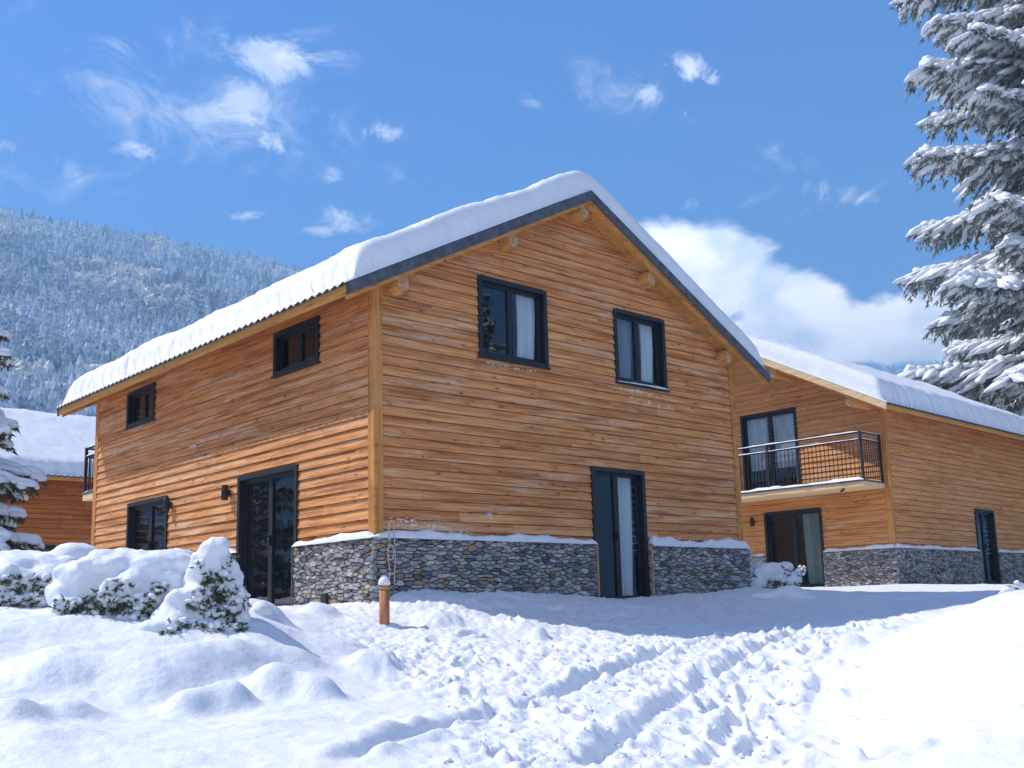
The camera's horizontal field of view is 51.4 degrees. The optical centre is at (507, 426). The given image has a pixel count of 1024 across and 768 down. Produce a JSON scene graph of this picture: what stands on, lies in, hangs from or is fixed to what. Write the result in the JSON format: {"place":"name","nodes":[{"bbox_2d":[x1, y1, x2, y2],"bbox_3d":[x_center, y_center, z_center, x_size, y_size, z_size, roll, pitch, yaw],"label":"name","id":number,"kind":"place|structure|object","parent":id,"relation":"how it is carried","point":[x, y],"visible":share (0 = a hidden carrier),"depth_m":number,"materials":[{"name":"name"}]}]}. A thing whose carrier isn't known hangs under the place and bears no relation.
{"place":"outdoors","nodes":[
{"label":"outdoors","id":0,"kind":"place"},
{"bbox_2d":[0,407,152,477],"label":"roof snow","id":1,"kind":"structure","parent":0,"point":[51,443],"depth_m":33.43,"materials":[{"name":"white snow"}]},
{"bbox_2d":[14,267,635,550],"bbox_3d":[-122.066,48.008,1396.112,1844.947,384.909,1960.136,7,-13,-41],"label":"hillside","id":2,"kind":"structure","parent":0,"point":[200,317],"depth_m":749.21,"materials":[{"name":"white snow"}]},
{"bbox_2d":[0,206,302,416],"bbox_3d":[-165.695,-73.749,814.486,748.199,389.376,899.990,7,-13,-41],"label":"conifer forest","id":3,"kind":"object","parent":2,"relation":"on","point":[66,325],"visible":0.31,"depth_m":730.30,"materials":[{"name":"plant"}]},
{"bbox_2d":[57,171,770,407],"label":"roof snow","id":4,"kind":"structure","parent":0,"point":[381,252],"depth_m":16.80,"materials":[{"name":"white snow"}]},
{"bbox_2d":[0,0,1022,373],"label":"sky","id":5,"kind":"structure","parent":0,"point":[764,145],"materials":[{"name":"blue"}]},
{"bbox_2d":[0,584,1023,767],"bbox_3d":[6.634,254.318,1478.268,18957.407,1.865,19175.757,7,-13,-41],"label":"ground","id":6,"kind":"structure","parent":0,"point":[921,676],"depth_m":8.47,"materials":[{"name":"white snow"}]},
{"bbox_2d":[0,330,47,551],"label":"spruce","id":7,"kind":"object","parent":6,"relation":"on","point":[17,481],"visible":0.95,"depth_m":15.00,"materials":[{"name":"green plant"}]},
{"bbox_2d":[0,553,77,607],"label":"shrub","id":8,"kind":"object","parent":6,"relation":"on","point":[26,580],"visible":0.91,"depth_m":11.11,"materials":[{"name":"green plant"}]},
{"bbox_2d":[0,543,97,558],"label":"snow mound","id":9,"kind":"object","parent":6,"relation":"on","point":[78,550],"visible":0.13,"depth_m":12.27,"materials":[{"name":"white snow"}]},
{"bbox_2d":[0,474,159,551],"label":"chalet","id":10,"kind":"object","parent":6,"relation":"on","point":[59,511],"depth_m":32.21,"materials":[{"name":"brown wood"}]},
{"bbox_2d":[44,545,57,549],"bbox_3d":[-14.227,3.985,31.433,1.760,0.970,0.205,7,-13,-41],"label":"window","id":11,"kind":"structure","parent":10,"relation":"in","point":[51,547],"depth_m":31.92,"materials":[{"name":"black glass"}]},
{"bbox_2d":[44,548,193,620],"bbox_3d":[-3.812,1.684,10.751,1.704,0.926,1.007,-1,-10,0],"label":"shrub","id":12,"kind":"object","parent":6,"relation":"on","point":[129,584],"visible":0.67,"depth_m":10.55,"materials":[{"name":"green plant"}]},
{"bbox_2d":[137,537,251,635],"bbox_3d":[-3.011,1.632,10.373,1.112,1.119,1.033,7,-13,-41],"label":"shrub","id":13,"kind":"object","parent":6,"relation":"on","point":[212,594],"visible":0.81,"depth_m":10.32,"materials":[{"name":"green plant"}]},
{"bbox_2d":[251,601,272,614],"bbox_3d":[-2.678,2.023,11.406,0.355,0.290,0.261,-4,-10,15],"label":"snow lump","id":14,"kind":"object","parent":6,"relation":"on","point":[262,607],"visible":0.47,"depth_m":11.31,"materials":[{"name":"white snow"}]},
{"bbox_2d":[379,585,389,624],"bbox_3d":[-1.467,2.250,12.699,0.134,0.705,0.134,7,-13,-41],"label":"bollard","id":15,"kind":"object","parent":6,"relation":"on","point":[384,604],"visible":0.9,"depth_m":12.67,"materials":[{"name":"brown wood"}]},
{"bbox_2d":[378,576,389,584],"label":"snow cap","id":16,"kind":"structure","parent":15,"relation":"on","point":[383,580],"depth_m":12.71,"materials":[{"name":"white snow"}]},
{"bbox_2d":[55,190,770,605],"bbox_3d":[-2.334,0.498,21.547,9.880,7.487,11.560,7,-13,-41],"label":"chalet","id":17,"kind":"object","parent":6,"relation":"on","point":[375,402],"visible":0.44,"depth_m":17.33,"materials":[{"name":"brown wood"}]},
{"bbox_2d":[124,383,162,429],"bbox_3d":[-7.115,-0.378,20.809,0.205,0.735,1.340,7,-13,-41],"label":"window","id":18,"kind":"structure","parent":17,"relation":"in","point":[131,408],"depth_m":20.85,"materials":[{"name":"black glass"}]},
{"bbox_2d":[126,495,173,550],"bbox_3d":[-6.734,2.350,20.008,0.182,1.942,1.804,7,-13,-41],"label":"glass door","id":19,"kind":"structure","parent":17,"relation":"in","point":[132,508],"depth_m":20.26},
{"bbox_2d":[236,464,306,605],"bbox_3d":[-3.724,1.782,16.690,0.182,2.182,1.874,7,-13,-41],"label":"sliding door","id":20,"kind":"structure","parent":17,"relation":"in","point":[242,526],"depth_m":16.82,"materials":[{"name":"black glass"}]},
{"bbox_2d":[271,316,326,378],"bbox_3d":[-3.239,-1.211,16.552,0.205,0.735,1.385,7,-13,-41],"label":"window","id":21,"kind":"structure","parent":17,"relation":"in","point":[298,330],"depth_m":16.57,"materials":[{"name":"black metal"}]},
{"bbox_2d":[292,531,373,546],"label":"ledge snow","id":22,"kind":"structure","parent":17,"relation":"on","point":[350,536],"depth_m":14.93,"materials":[{"name":"white snow"}]},
{"bbox_2d":[387,520,395,584],"bbox_3d":[-1.580,1.715,14.440,0.144,0.883,0.055,7,-13,-41],"label":"coiled cord","id":23,"kind":"object","parent":17,"relation":"hanging from","point":[392,548],"visible":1,"depth_m":14.44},
{"bbox_2d":[389,517,472,533],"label":"stuck snow","id":24,"kind":"structure","parent":17,"relation":"attached to","point":[411,520],"depth_m":14.96,"materials":[{"name":"white snow"}]},
{"bbox_2d":[373,529,597,543],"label":"ledge snow","id":25,"kind":"structure","parent":17,"relation":"on","point":[432,534],"depth_m":15.53,"materials":[{"name":"white snow"}]},
{"bbox_2d":[472,275,550,369],"bbox_3d":[0.061,-1.620,16.842,1.500,1.320,0.205,7,-13,-41],"label":"window","id":26,"kind":"structure","parent":17,"relation":"in","point":[540,296],"depth_m":16.89,"materials":[{"name":"black glass"}]},
{"bbox_2d":[515,295,534,359],"bbox_3d":[0.286,-1.563,17.230,0.419,1.150,0.084,7,-13,-41],"label":"curtain","id":27,"kind":"object","parent":17,"relation":"hanging from","point":[525,318],"visible":0.89,"depth_m":17.22,"materials":[{"name":"white fabric"}]},
{"bbox_2d":[584,466,649,599],"bbox_3d":[1.847,1.815,17.812,1.324,2.212,0.182,7,-13,-41],"label":"sliding door","id":28,"kind":"structure","parent":17,"relation":"in","point":[638,476],"depth_m":18.00,"materials":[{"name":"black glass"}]},
{"bbox_2d":[617,319,630,378],"bbox_3d":[1.993,-1.337,18.740,0.559,1.170,0.084,7,-13,-41],"label":"curtain","id":29,"kind":"object","parent":17,"relation":"hanging from","point":[624,337],"visible":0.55,"depth_m":18.81,"materials":[{"name":"grey fabric"}]},
{"bbox_2d":[617,477,632,595],"bbox_3d":[1.972,1.876,18.093,0.439,2.060,0.084,7,-13,-41],"label":"curtain","id":30,"kind":"object","parent":17,"relation":"hanging from","point":[624,503],"visible":0.74,"depth_m":18.12,"materials":[{"name":"white fabric"}]},
{"bbox_2d":[606,308,669,391],"bbox_3d":[2.315,-1.326,18.837,1.390,1.340,0.205,7,-13,-41],"label":"window","id":31,"kind":"structure","parent":17,"relation":"in","point":[658,324],"depth_m":18.90,"materials":[{"name":"black glass"}]},
{"bbox_2d":[638,324,652,382],"bbox_3d":[2.499,-1.274,19.189,0.359,1.170,0.084,7,-13,-41],"label":"curtain","id":32,"kind":"object","parent":17,"relation":"hanging from","point":[646,350],"visible":0.85,"depth_m":19.17,"materials":[{"name":"white fabric"}]},
{"bbox_2d":[620,388,671,411],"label":"stuck snow","id":33,"kind":"structure","parent":17,"relation":"on","point":[643,392],"depth_m":18.66,"materials":[{"name":"white snow"}]},
{"bbox_2d":[648,536,750,548],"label":"ledge snow","id":34,"kind":"structure","parent":17,"relation":"on","point":[671,541],"depth_m":18.94,"materials":[{"name":"white snow"}]},
{"bbox_2d":[750,561,805,588],"bbox_3d":[5.063,2.912,20.406,1.331,0.631,0.882,-3,-10,11],"label":"shrub","id":35,"kind":"object","parent":6,"relation":"on","point":[773,575],"visible":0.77,"depth_m":20.23,"materials":[{"name":"white plant"}]},
{"bbox_2d":[749,585,815,599],"bbox_3d":[4.742,2.983,18.392,1.141,0.468,0.508,-3,-10,11],"label":"snow mound","id":36,"kind":"object","parent":6,"relation":"on","point":[789,592],"visible":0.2,"depth_m":18.24,"materials":[{"name":"white snow"}]},
{"bbox_2d":[798,565,805,586],"bbox_3d":[6.253,3.172,22.525,0.170,0.474,0.286,-2,-10,3],"label":"frosted plant","id":37,"kind":"object","parent":6,"relation":"on","point":[804,569],"visible":0.52,"depth_m":22.49,"materials":[{"name":"white plant"}]},
{"bbox_2d":[670,357,1023,586],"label":"chalet","id":38,"kind":"object","parent":6,"relation":"on","point":[936,479],"visible":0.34,"depth_m":29.05,"materials":[{"name":"brown wood"}]},
{"bbox_2d":[747,417,770,471],"bbox_3d":[7.247,0.516,30.456,0.064,1.510,0.769,8,-13,-43],"label":"curtain","id":39,"kind":"object","parent":38,"relation":"hanging from","point":[757,431],"visible":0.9,"depth_m":30.51,"materials":[{"name":"white fabric"}]},
{"bbox_2d":[740,407,802,489],"bbox_3d":[7.455,0.753,30.014,0.182,2.342,1.804,8,-13,-43],"label":"balcony door","id":40,"kind":"structure","parent":38,"relation":"in","point":[743,420],"depth_m":30.15,"materials":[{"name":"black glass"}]},
{"bbox_2d":[772,413,795,467],"bbox_3d":[7.830,0.399,29.863,0.064,1.510,0.749,8,-13,-43],"label":"curtain","id":41,"kind":"object","parent":38,"relation":"hanging from","point":[783,425],"visible":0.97,"depth_m":29.91,"materials":[{"name":"white fabric"}]},
{"bbox_2d":[763,508,825,586],"bbox_3d":[7.914,3.364,29.155,0.182,2.122,1.784,8,-13,-43],"label":"sliding door","id":42,"kind":"structure","parent":38,"relation":"in","point":[767,516],"depth_m":29.23,"materials":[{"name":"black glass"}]},
{"bbox_2d":[792,427,797,481],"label":"curtain","id":43,"kind":"object","parent":38,"relation":"hanging from","point":[795,452],"visible":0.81,"depth_m":29.61,"materials":[{"name":"white fabric"}]},
{"bbox_2d":[738,431,878,455],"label":"rail snow","id":44,"kind":"structure","parent":38,"relation":"on","point":[808,438],"depth_m":27.87,"materials":[{"name":"white snow"}]},
{"bbox_2d":[803,513,823,583],"bbox_3d":[8.356,3.313,28.891,0.084,1.990,0.579,8,-13,-43],"label":"curtain","id":45,"kind":"object","parent":38,"relation":"hanging from","point":[813,545],"visible":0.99,"depth_m":28.92,"materials":[{"name":"grey fabric"}]},
{"bbox_2d":[823,543,895,551],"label":"ledge snow","id":46,"kind":"structure","parent":38,"relation":"on","point":[878,546],"depth_m":27.54,"materials":[{"name":"white snow"}]},
{"bbox_2d":[744,332,1023,434],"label":"roof snow","id":47,"kind":"structure","parent":38,"relation":"on","point":[888,387],"depth_m":28.64,"materials":[{"name":"white snow"}]},
{"bbox_2d":[895,543,979,550],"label":"ledge snow","id":48,"kind":"structure","parent":38,"relation":"on","point":[899,545],"depth_m":28.42,"materials":[{"name":"white snow"}]},
{"bbox_2d":[976,514,985,580],"bbox_3d":[13.929,3.546,31.238,0.268,2.040,0.081,7,-13,-41],"label":"curtain","id":49,"kind":"object","parent":38,"relation":"hanging from","point":[979,533],"visible":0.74,"depth_m":31.21,"materials":[{"name":"grey fabric"}]},
{"bbox_2d":[969,509,1000,583],"bbox_3d":[13.977,3.523,31.102,1.374,2.158,0.182,8,-13,-43],"label":"sliding door","id":50,"kind":"structure","parent":38,"relation":"in","point":[990,513],"depth_m":31.36,"materials":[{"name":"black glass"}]},
{"bbox_2d":[998,548,1023,552],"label":"ledge snow","id":51,"kind":"structure","parent":38,"relation":"on","point":[1009,551],"depth_m":31.95,"materials":[{"name":"white snow"}]},
{"bbox_2d":[889,0,1023,468],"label":"spruce","id":52,"kind":"object","parent":6,"relation":"on","point":[979,78],"visible":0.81,"depth_m":40.34,"materials":[{"name":"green plant"}]},
{"bbox_2d":[999,580,1023,593],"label":"shrub","id":53,"kind":"object","parent":6,"relation":"on","point":[1017,585],"visible":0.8,"depth_m":13.15,"materials":[{"name":"white plant"}]},
{"bbox_2d":[620,381,667,389],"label":"sill snow","id":54,"kind":"structure","parent":0,"point":[646,385],"depth_m":18.72,"materials":[{"name":"white snow"}]},
{"bbox_2d":[741,477,867,492],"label":"balcony snow","id":55,"kind":"structure","parent":0,"point":[828,481],"depth_m":27.76,"materials":[{"name":"white snow"}]},
{"bbox_3d":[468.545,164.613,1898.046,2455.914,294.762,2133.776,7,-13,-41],"label":"mountain","id":56,"kind":"structure","parent":0,"visible":0},
{"bbox_2d":[874,360,1021,412],"bbox_3d":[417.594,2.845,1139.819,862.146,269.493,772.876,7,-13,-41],"label":"mountain forest","id":57,"kind":"object","parent":56,"relation":"on","point":[895,372],"visible":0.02,"depth_m":1421.44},
{"bbox_2d":[881,360,1023,518],"bbox_3d":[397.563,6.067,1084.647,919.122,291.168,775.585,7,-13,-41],"label":"snowy tree","id":58,"kind":"object","parent":56,"relation":"on","point":[890,367],"depth_m":1425.79,"materials":[{"name":"white snow"}]}
]}

